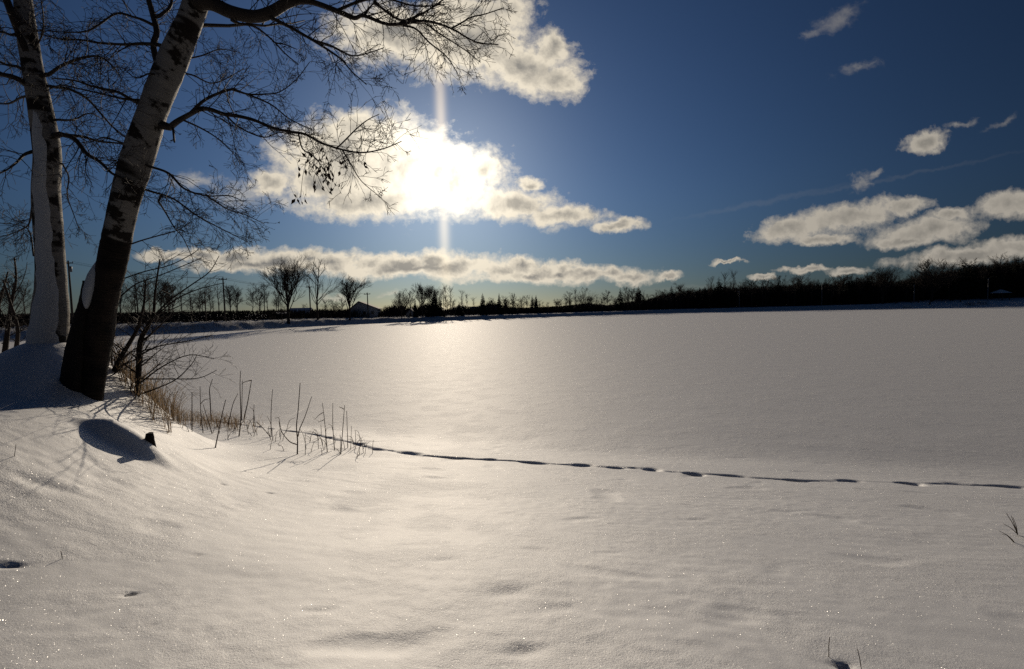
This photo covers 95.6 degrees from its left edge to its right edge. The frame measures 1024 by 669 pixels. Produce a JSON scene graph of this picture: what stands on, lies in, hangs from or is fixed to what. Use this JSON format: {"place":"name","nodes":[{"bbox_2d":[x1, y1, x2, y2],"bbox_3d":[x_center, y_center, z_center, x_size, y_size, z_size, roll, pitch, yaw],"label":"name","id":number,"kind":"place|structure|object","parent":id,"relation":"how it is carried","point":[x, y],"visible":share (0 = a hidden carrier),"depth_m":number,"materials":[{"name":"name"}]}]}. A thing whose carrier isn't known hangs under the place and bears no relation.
{"place":"outdoors","nodes":[
{"label":"outdoors","id":0,"kind":"place"},
{"bbox_2d":[0,342,1023,668],"bbox_3d":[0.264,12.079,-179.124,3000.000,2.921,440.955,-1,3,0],"label":"snow bank","id":1,"kind":"structure","parent":0,"point":[178,546],"depth_m":3.44,"materials":[{"name":"snow"}]},
{"bbox_2d":[0,247,33,351],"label":"bare shrub","id":2,"kind":"object","parent":1,"relation":"on","point":[8,321],"visible":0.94,"depth_m":12.52,"materials":[{"name":"brown plant"}]},
{"bbox_2d":[0,0,175,343],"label":"birch tree","id":3,"kind":"object","parent":1,"relation":"on","point":[49,319],"visible":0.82,"depth_m":6.15,"materials":[{"name":"grey plant"}]},
{"bbox_2d":[145,432,156,447],"bbox_3d":[-3.786,1.139,4.862,0.102,0.250,0.177,-3,4,-33],"label":"log","id":4,"kind":"object","parent":1,"relation":"on","point":[149,437],"visible":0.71,"depth_m":4.80,"materials":[{"name":"brown wood"}]},
{"bbox_2d":[108,238,233,399],"bbox_3d":[-5.021,-0.227,6.846,2.724,2.625,1.494,0,3,16],"label":"bare shrub","id":5,"kind":"object","parent":1,"relation":"on","point":[139,350],"visible":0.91,"depth_m":6.76,"materials":[{"name":"brown plant"}]},
{"bbox_2d":[110,337,264,432],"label":"dry grass","id":6,"kind":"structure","parent":1,"relation":"on","point":[153,395],"depth_m":7.09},
{"bbox_2d":[200,395,205,432],"bbox_3d":[-7.074,1.769,10.689,0.258,1.160,0.102,-1,3,0],"label":"dry weed stalk","id":7,"kind":"object","parent":1,"relation":"on","point":[200,412],"visible":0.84,"depth_m":10.72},
{"bbox_2d":[215,400,225,447],"bbox_3d":[-4.614,1.446,7.330,0.203,0.827,0.064,-1,3,0],"label":"dry weed stalk","id":8,"kind":"object","parent":1,"relation":"on","point":[219,426],"visible":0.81,"depth_m":7.33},
{"bbox_2d":[239,371,240,435],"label":"dry weed stalk","id":9,"kind":"object","parent":1,"relation":"on","point":[240,407],"visible":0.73,"depth_m":10.21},
{"bbox_2d":[8,0,517,400],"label":"birch tree","id":10,"kind":"object","parent":1,"relation":"on","point":[87,352],"visible":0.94,"depth_m":5.75,"materials":[{"name":"brown plant"}]},
{"bbox_2d":[279,386,311,453],"bbox_3d":[-3.732,1.494,8.002,0.613,1.319,0.068,-1,3,0],"label":"dry weed stalk","id":11,"kind":"object","parent":1,"relation":"on","point":[297,434],"visible":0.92,"depth_m":7.99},
{"bbox_2d":[313,403,329,451],"bbox_3d":[-3.491,1.743,8.455,0.300,0.985,0.109,-1,3,0],"label":"dry weed stalk","id":12,"kind":"object","parent":1,"relation":"on","point":[325,427],"visible":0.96,"depth_m":8.48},
{"bbox_2d":[340,405,344,453],"bbox_3d":[-3.057,1.750,8.382,0.122,0.956,0.040,-1,3,0],"label":"dry weed stalk","id":13,"kind":"object","parent":1,"relation":"on","point":[342,428],"visible":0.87,"depth_m":8.38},
{"bbox_2d":[1004,513,1017,534],"bbox_3d":[4.846,1.886,4.507,0.167,0.291,0.046,-1,3,0],"label":"grass tuft","id":14,"kind":"object","parent":1,"relation":"on","point":[1015,527],"visible":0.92,"depth_m":4.50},
{"bbox_2d":[0,307,1023,469],"bbox_3d":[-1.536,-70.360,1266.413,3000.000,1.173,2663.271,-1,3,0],"label":"frozen lake","id":15,"kind":"structure","parent":0,"point":[933,386],"depth_m":20.02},
{"bbox_2d":[243,380,251,418],"bbox_3d":[-7.990,2.001,14.014,0.318,1.274,0.041,-1,3,-1],"label":"dry weed stalk","id":16,"kind":"object","parent":15,"relation":"on","point":[248,398],"visible":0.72,"depth_m":14.00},
{"bbox_2d":[0,295,1023,341],"bbox_3d":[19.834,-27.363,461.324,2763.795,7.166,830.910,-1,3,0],"label":"bank","id":17,"kind":"structure","parent":0,"point":[936,303],"depth_m":138.87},
{"bbox_2d":[0,274,26,306],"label":"bare tree","id":18,"kind":"object","parent":17,"relation":"on","point":[4,300],"visible":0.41,"depth_m":78.94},
{"bbox_2d":[4,282,32,313],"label":"bare tree","id":19,"kind":"object","parent":17,"relation":"on","point":[21,292],"visible":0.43,"depth_m":88.10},
{"bbox_2d":[66,261,73,321],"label":"utility pole","id":20,"kind":"object","parent":17,"relation":"on","point":[70,289],"visible":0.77,"depth_m":77.52,"materials":[{"name":"brown wood"}]},
{"bbox_2d":[119,283,127,310],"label":"bare tree","id":21,"kind":"object","parent":17,"relation":"on","point":[121,299],"visible":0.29,"depth_m":96.21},
{"bbox_2d":[122,272,142,314],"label":"bare tree","id":22,"kind":"object","parent":17,"relation":"on","point":[135,294],"visible":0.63,"depth_m":98.64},
{"bbox_2d":[123,294,143,311],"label":"bare tree","id":23,"kind":"object","parent":17,"relation":"on","point":[131,302],"visible":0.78,"depth_m":99.81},
{"bbox_2d":[0,310,275,327],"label":"hedge","id":24,"kind":"object","parent":17,"relation":"on","point":[239,316],"visible":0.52,"depth_m":94.47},
{"bbox_2d":[128,272,159,311],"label":"bare tree","id":25,"kind":"object","parent":17,"relation":"on","point":[142,291],"visible":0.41,"depth_m":105.52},
{"bbox_2d":[141,278,156,305],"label":"bare tree","id":26,"kind":"object","parent":17,"relation":"on","point":[148,289],"visible":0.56,"depth_m":103.25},
{"bbox_2d":[145,279,170,309],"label":"bare tree","id":27,"kind":"object","parent":17,"relation":"on","point":[160,305],"visible":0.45,"depth_m":103.29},
{"bbox_2d":[148,276,178,311],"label":"bare tree","id":28,"kind":"object","parent":17,"relation":"on","point":[170,278],"visible":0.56,"depth_m":102.81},
{"bbox_2d":[159,283,177,310],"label":"bare tree","id":29,"kind":"object","parent":17,"relation":"on","point":[174,294],"visible":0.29,"depth_m":107.28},
{"bbox_2d":[175,283,186,310],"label":"bare tree","id":30,"kind":"object","parent":17,"relation":"on","point":[179,294],"visible":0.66,"depth_m":100.29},
{"bbox_2d":[182,296,198,310],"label":"bare tree","id":31,"kind":"object","parent":17,"relation":"on","point":[191,305],"visible":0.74,"depth_m":105.14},
{"bbox_2d":[190,289,208,310],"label":"bare tree","id":32,"kind":"object","parent":17,"relation":"on","point":[198,299],"visible":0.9,"depth_m":101.84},
{"bbox_2d":[195,284,214,305],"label":"bare tree","id":33,"kind":"object","parent":17,"relation":"on","point":[205,292],"visible":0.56,"depth_m":114.03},
{"bbox_2d":[213,280,224,310],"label":"bare tree","id":34,"kind":"object","parent":17,"relation":"on","point":[218,294],"visible":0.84,"depth_m":111.34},
{"bbox_2d":[218,277,226,320],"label":"utility pole","id":35,"kind":"object","parent":17,"relation":"on","point":[222,279],"visible":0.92,"depth_m":92.48,"materials":[{"name":"brown wood"}]},
{"bbox_2d":[217,284,241,310],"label":"bare tree","id":36,"kind":"object","parent":17,"relation":"on","point":[227,291],"visible":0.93,"depth_m":106.21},
{"bbox_2d":[225,286,246,309],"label":"bare tree","id":37,"kind":"object","parent":17,"relation":"on","point":[238,299],"visible":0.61,"depth_m":111.94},
{"bbox_2d":[245,287,262,313],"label":"bare tree","id":38,"kind":"object","parent":17,"relation":"on","point":[252,295],"visible":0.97,"depth_m":113.28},
{"bbox_2d":[0,312,510,337],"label":"shore brush","id":39,"kind":"object","parent":17,"relation":"on","point":[262,320],"visible":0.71,"depth_m":92.23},
{"bbox_2d":[247,282,268,310],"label":"bare tree","id":40,"kind":"object","parent":17,"relation":"on","point":[258,292],"visible":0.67,"depth_m":120.21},
{"bbox_2d":[257,284,269,310],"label":"bare tree","id":41,"kind":"object","parent":17,"relation":"on","point":[264,289],"visible":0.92,"depth_m":113.29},
{"bbox_2d":[271,292,281,310],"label":"bare tree","id":42,"kind":"object","parent":17,"relation":"on","point":[278,302],"visible":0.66,"depth_m":123.47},
{"bbox_2d":[256,254,320,323],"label":"bare tree","id":43,"kind":"object","parent":17,"relation":"on","point":[285,279],"visible":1,"depth_m":99.38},
{"bbox_2d":[290,308,313,318],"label":"house","id":44,"kind":"structure","parent":17,"relation":"on","point":[297,309],"depth_m":125.03,"materials":[{"name":"white paint"}]},
{"bbox_2d":[300,257,346,319],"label":"bare tree","id":45,"kind":"object","parent":17,"relation":"on","point":[315,282],"visible":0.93,"depth_m":108.70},
{"bbox_2d":[336,275,370,319],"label":"bare tree","id":46,"kind":"object","parent":17,"relation":"on","point":[349,292],"visible":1,"depth_m":112.50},
{"bbox_2d":[350,301,381,317],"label":"house","id":47,"kind":"structure","parent":17,"relation":"on","point":[361,306],"depth_m":129.84,"materials":[{"name":"white paint"}]},
{"bbox_2d":[268,301,512,318],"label":"thicket","id":48,"kind":"object","parent":17,"relation":"on","point":[389,311],"visible":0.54,"depth_m":133.67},
{"bbox_2d":[394,290,412,317],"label":"bare tree","id":49,"kind":"object","parent":17,"relation":"on","point":[405,304],"visible":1,"depth_m":124.49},
{"bbox_2d":[404,288,414,316],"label":"bare tree","id":50,"kind":"object","parent":17,"relation":"on","point":[411,300],"visible":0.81,"depth_m":130.22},
{"bbox_2d":[405,308,413,316],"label":"hut","id":51,"kind":"object","parent":17,"relation":"on","point":[408,312],"visible":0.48,"depth_m":134.39,"materials":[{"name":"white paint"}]},
{"bbox_2d":[413,300,418,316],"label":"spruce tree","id":52,"kind":"object","parent":17,"relation":"on","point":[415,313],"visible":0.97,"depth_m":127.97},
{"bbox_2d":[411,282,433,316],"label":"bare tree","id":53,"kind":"object","parent":17,"relation":"on","point":[422,294],"visible":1,"depth_m":129.88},
{"bbox_2d":[424,300,434,316],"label":"spruce tree","id":54,"kind":"object","parent":17,"relation":"on","point":[428,310],"visible":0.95,"depth_m":131.00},
{"bbox_2d":[416,284,446,304],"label":"bare tree","id":55,"kind":"object","parent":17,"relation":"on","point":[435,291],"visible":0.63,"depth_m":133.47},
{"bbox_2d":[430,294,440,316],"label":"spruce tree","id":56,"kind":"object","parent":17,"relation":"on","point":[435,309],"visible":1,"depth_m":130.78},
{"bbox_2d":[437,297,445,315],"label":"spruce tree","id":57,"kind":"object","parent":17,"relation":"on","point":[441,309],"visible":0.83,"depth_m":132.41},
{"bbox_2d":[445,288,452,315],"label":"bare tree","id":58,"kind":"object","parent":17,"relation":"on","point":[450,289],"visible":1,"depth_m":138.17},
{"bbox_2d":[454,303,464,315],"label":"spruce tree","id":59,"kind":"object","parent":17,"relation":"on","point":[460,312],"visible":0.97,"depth_m":136.29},
{"bbox_2d":[478,296,488,314],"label":"spruce tree","id":60,"kind":"object","parent":17,"relation":"on","point":[482,307],"visible":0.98,"depth_m":141.33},
{"bbox_2d":[496,294,502,314],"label":"spruce tree","id":61,"kind":"object","parent":17,"relation":"on","point":[499,311],"visible":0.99,"depth_m":144.85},
{"bbox_2d":[509,293,517,313],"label":"bare tree","id":62,"kind":"object","parent":17,"relation":"on","point":[513,301],"visible":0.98,"depth_m":152.08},
{"bbox_2d":[533,297,538,313],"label":"spruce tree","id":63,"kind":"object","parent":17,"relation":"on","point":[535,310],"visible":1,"depth_m":154.16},
{"bbox_2d":[561,291,574,302],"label":"bare tree","id":64,"kind":"object","parent":17,"relation":"on","point":[569,295],"visible":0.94,"depth_m":169.12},
{"bbox_2d":[567,301,573,311],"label":"pine tree","id":65,"kind":"object","parent":17,"relation":"on","point":[569,307],"visible":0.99,"depth_m":164.17,"materials":[{"name":"plant"}]},
{"bbox_2d":[574,287,593,311],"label":"bare tree","id":66,"kind":"object","parent":17,"relation":"on","point":[583,298],"visible":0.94,"depth_m":167.54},
{"bbox_2d":[599,290,612,303],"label":"bare tree","id":67,"kind":"object","parent":17,"relation":"on","point":[607,298],"visible":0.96,"depth_m":175.64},
{"bbox_2d":[614,288,624,310],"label":"pine tree","id":68,"kind":"object","parent":17,"relation":"on","point":[620,306],"visible":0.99,"depth_m":171.80,"materials":[{"name":"plant"}]},
{"bbox_2d":[623,286,632,310],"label":"bare tree","id":69,"kind":"object","parent":17,"relation":"on","point":[627,296],"visible":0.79,"depth_m":175.00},
{"bbox_2d":[634,287,644,303],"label":"spruce tree","id":70,"kind":"object","parent":17,"relation":"on","point":[639,294],"visible":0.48,"depth_m":185.31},
{"bbox_2d":[640,297,647,308],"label":"pine tree","id":71,"kind":"object","parent":17,"relation":"on","point":[643,305],"visible":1,"depth_m":177.90,"materials":[{"name":"plant"}]},
{"bbox_2d":[673,292,683,308],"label":"bare tree","id":72,"kind":"object","parent":17,"relation":"on","point":[679,293],"visible":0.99,"depth_m":182.97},
{"bbox_2d":[673,283,688,308],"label":"bare tree","id":73,"kind":"object","parent":17,"relation":"on","point":[680,291],"visible":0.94,"depth_m":184.86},
{"bbox_2d":[682,287,691,308],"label":"bare tree","id":74,"kind":"object","parent":17,"relation":"on","point":[687,295],"visible":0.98,"depth_m":184.55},
{"bbox_2d":[710,278,722,305],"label":"pine tree","id":75,"kind":"object","parent":17,"relation":"on","point":[714,302],"visible":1,"depth_m":186.55,"materials":[{"name":"plant"}]},
{"bbox_2d":[721,271,731,289],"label":"bare tree","id":76,"kind":"object","parent":17,"relation":"on","point":[724,278],"visible":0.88,"depth_m":190.86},
{"bbox_2d":[729,270,740,306],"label":"bare tree","id":77,"kind":"object","parent":17,"relation":"on","point":[733,281],"visible":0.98,"depth_m":190.63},
{"bbox_2d":[738,285,748,306],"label":"bare tree","id":78,"kind":"object","parent":17,"relation":"on","point":[742,296],"visible":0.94,"depth_m":186.80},
{"bbox_2d":[743,280,759,306],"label":"bare tree","id":79,"kind":"object","parent":17,"relation":"on","point":[751,294],"visible":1,"depth_m":183.84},
{"bbox_2d":[487,263,1023,314],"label":"wood","id":80,"kind":"object","parent":17,"relation":"on","point":[654,304],"visible":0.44,"depth_m":184.43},
{"bbox_2d":[756,277,768,306],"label":"bare tree","id":81,"kind":"object","parent":17,"relation":"on","point":[762,289],"visible":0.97,"depth_m":185.16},
{"bbox_2d":[766,282,776,306],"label":"pine tree","id":82,"kind":"object","parent":17,"relation":"on","point":[770,301],"visible":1,"depth_m":187.21,"materials":[{"name":"plant"}]},
{"bbox_2d":[769,274,789,289],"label":"bare tree","id":83,"kind":"object","parent":17,"relation":"on","point":[780,281],"visible":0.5,"depth_m":196.08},
{"bbox_2d":[773,284,785,306],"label":"bare tree","id":84,"kind":"object","parent":17,"relation":"on","point":[780,290],"visible":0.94,"depth_m":186.12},
{"bbox_2d":[781,284,796,305],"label":"bare tree","id":85,"kind":"object","parent":17,"relation":"on","point":[788,288],"visible":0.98,"depth_m":183.67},
{"bbox_2d":[786,277,805,305],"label":"bare tree","id":86,"kind":"object","parent":17,"relation":"on","point":[794,289],"visible":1,"depth_m":182.49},
{"bbox_2d":[791,279,806,305],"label":"spruce tree","id":87,"kind":"object","parent":17,"relation":"on","point":[799,296],"visible":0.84,"depth_m":183.72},
{"bbox_2d":[792,275,812,287],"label":"bare tree","id":88,"kind":"object","parent":17,"relation":"on","point":[801,279],"visible":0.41,"depth_m":192.64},
{"bbox_2d":[805,281,820,304],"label":"bare tree","id":89,"kind":"object","parent":17,"relation":"on","point":[813,291],"visible":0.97,"depth_m":182.88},
{"bbox_2d":[813,283,825,304],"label":"pine tree","id":90,"kind":"object","parent":17,"relation":"on","point":[817,299],"visible":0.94,"depth_m":183.20,"materials":[{"name":"plant"}]},
{"bbox_2d":[819,282,835,304],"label":"bare tree","id":91,"kind":"object","parent":17,"relation":"on","point":[827,291],"visible":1,"depth_m":180.65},
{"bbox_2d":[826,283,838,304],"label":"bare tree","id":92,"kind":"object","parent":17,"relation":"on","point":[832,287],"visible":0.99,"depth_m":179.62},
{"bbox_2d":[833,280,843,296],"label":"bare tree","id":93,"kind":"object","parent":17,"relation":"on","point":[840,285],"visible":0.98,"depth_m":179.14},
{"bbox_2d":[831,273,853,304],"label":"bare tree","id":94,"kind":"object","parent":17,"relation":"on","point":[845,278],"visible":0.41,"depth_m":186.44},
{"bbox_2d":[844,276,857,302],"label":"pine tree","id":95,"kind":"object","parent":17,"relation":"on","point":[850,290],"visible":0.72,"depth_m":180.99,"materials":[{"name":"plant"}]},
{"bbox_2d":[851,277,865,303],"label":"bare tree","id":96,"kind":"object","parent":17,"relation":"on","point":[859,288],"visible":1,"depth_m":177.34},
{"bbox_2d":[859,272,874,303],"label":"pine tree","id":97,"kind":"object","parent":17,"relation":"on","point":[866,296],"visible":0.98,"depth_m":179.16,"materials":[{"name":"plant"}]},
{"bbox_2d":[864,276,876,303],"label":"bare tree","id":98,"kind":"object","parent":17,"relation":"on","point":[871,288],"visible":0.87,"depth_m":178.71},
{"bbox_2d":[869,264,904,303],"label":"bare tree","id":99,"kind":"object","parent":17,"relation":"on","point":[882,277],"visible":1,"depth_m":171.13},
{"bbox_2d":[891,280,904,301],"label":"bare tree","id":100,"kind":"object","parent":17,"relation":"on","point":[898,289],"visible":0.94,"depth_m":178.58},
{"bbox_2d":[901,275,917,301],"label":"pine tree","id":101,"kind":"object","parent":17,"relation":"on","point":[910,296],"visible":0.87,"depth_m":176.81,"materials":[{"name":"plant"}]},
{"bbox_2d":[905,270,923,299],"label":"bare tree","id":102,"kind":"object","parent":17,"relation":"on","point":[917,283],"visible":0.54,"depth_m":177.95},
{"bbox_2d":[907,257,962,301],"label":"bare tree","id":103,"kind":"object","parent":17,"relation":"on","point":[935,278],"visible":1,"depth_m":171.37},
{"bbox_2d":[938,263,959,299],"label":"bare tree","id":104,"kind":"object","parent":17,"relation":"on","point":[950,275],"visible":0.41,"depth_m":175.62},
{"bbox_2d":[960,258,971,272],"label":"pine tree","id":105,"kind":"object","parent":17,"relation":"on","point":[965,263],"visible":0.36,"depth_m":185.53,"materials":[{"name":"plant"}]},
{"bbox_2d":[952,257,986,274],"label":"bare tree","id":106,"kind":"object","parent":17,"relation":"on","point":[971,264],"visible":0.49,"depth_m":184.44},
{"bbox_2d":[962,264,984,298],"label":"pine tree","id":107,"kind":"object","parent":17,"relation":"on","point":[970,275],"visible":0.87,"depth_m":176.26,"materials":[{"name":"plant"}]},
{"bbox_2d":[967,264,989,298],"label":"bare tree","id":108,"kind":"object","parent":17,"relation":"on","point":[981,277],"visible":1,"depth_m":174.70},
{"bbox_2d":[976,273,990,298],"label":"pine tree","id":109,"kind":"object","parent":17,"relation":"on","point":[986,288],"visible":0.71,"depth_m":175.67,"materials":[{"name":"plant"}]},
{"bbox_2d":[984,266,994,296],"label":"pine tree","id":110,"kind":"object","parent":17,"relation":"on","point":[988,271],"visible":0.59,"depth_m":178.49,"materials":[{"name":"plant"}]},
{"bbox_2d":[988,263,1008,297],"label":"pine tree","id":111,"kind":"object","parent":17,"relation":"on","point":[997,283],"visible":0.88,"depth_m":174.32,"materials":[{"name":"plant"}]},
{"bbox_2d":[991,290,1011,299],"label":"pavilion","id":112,"kind":"structure","parent":17,"relation":"on","point":[1000,291],"depth_m":166.89,"materials":[{"name":"white wood"}]},
{"bbox_2d":[987,251,1017,297],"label":"bare tree","id":113,"kind":"object","parent":17,"relation":"on","point":[996,262],"visible":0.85,"depth_m":174.61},
{"bbox_2d":[993,257,1018,297],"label":"pine tree","id":114,"kind":"object","parent":17,"relation":"on","point":[1006,284],"visible":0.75,"depth_m":175.32,"materials":[{"name":"plant"}]},
{"bbox_2d":[1001,258,1023,297],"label":"pine tree","id":115,"kind":"object","parent":17,"relation":"on","point":[1019,290],"visible":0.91,"depth_m":174.23,"materials":[{"name":"plant"}]},
{"bbox_2d":[1010,256,1023,293],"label":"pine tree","id":116,"kind":"object","parent":17,"relation":"on","point":[1014,260],"visible":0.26,"depth_m":178.71,"materials":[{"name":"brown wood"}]},
{"bbox_2d":[0,0,1023,314],"label":"sky","id":117,"kind":"structure","parent":0,"point":[650,146],"materials":[{"name":"blue"}]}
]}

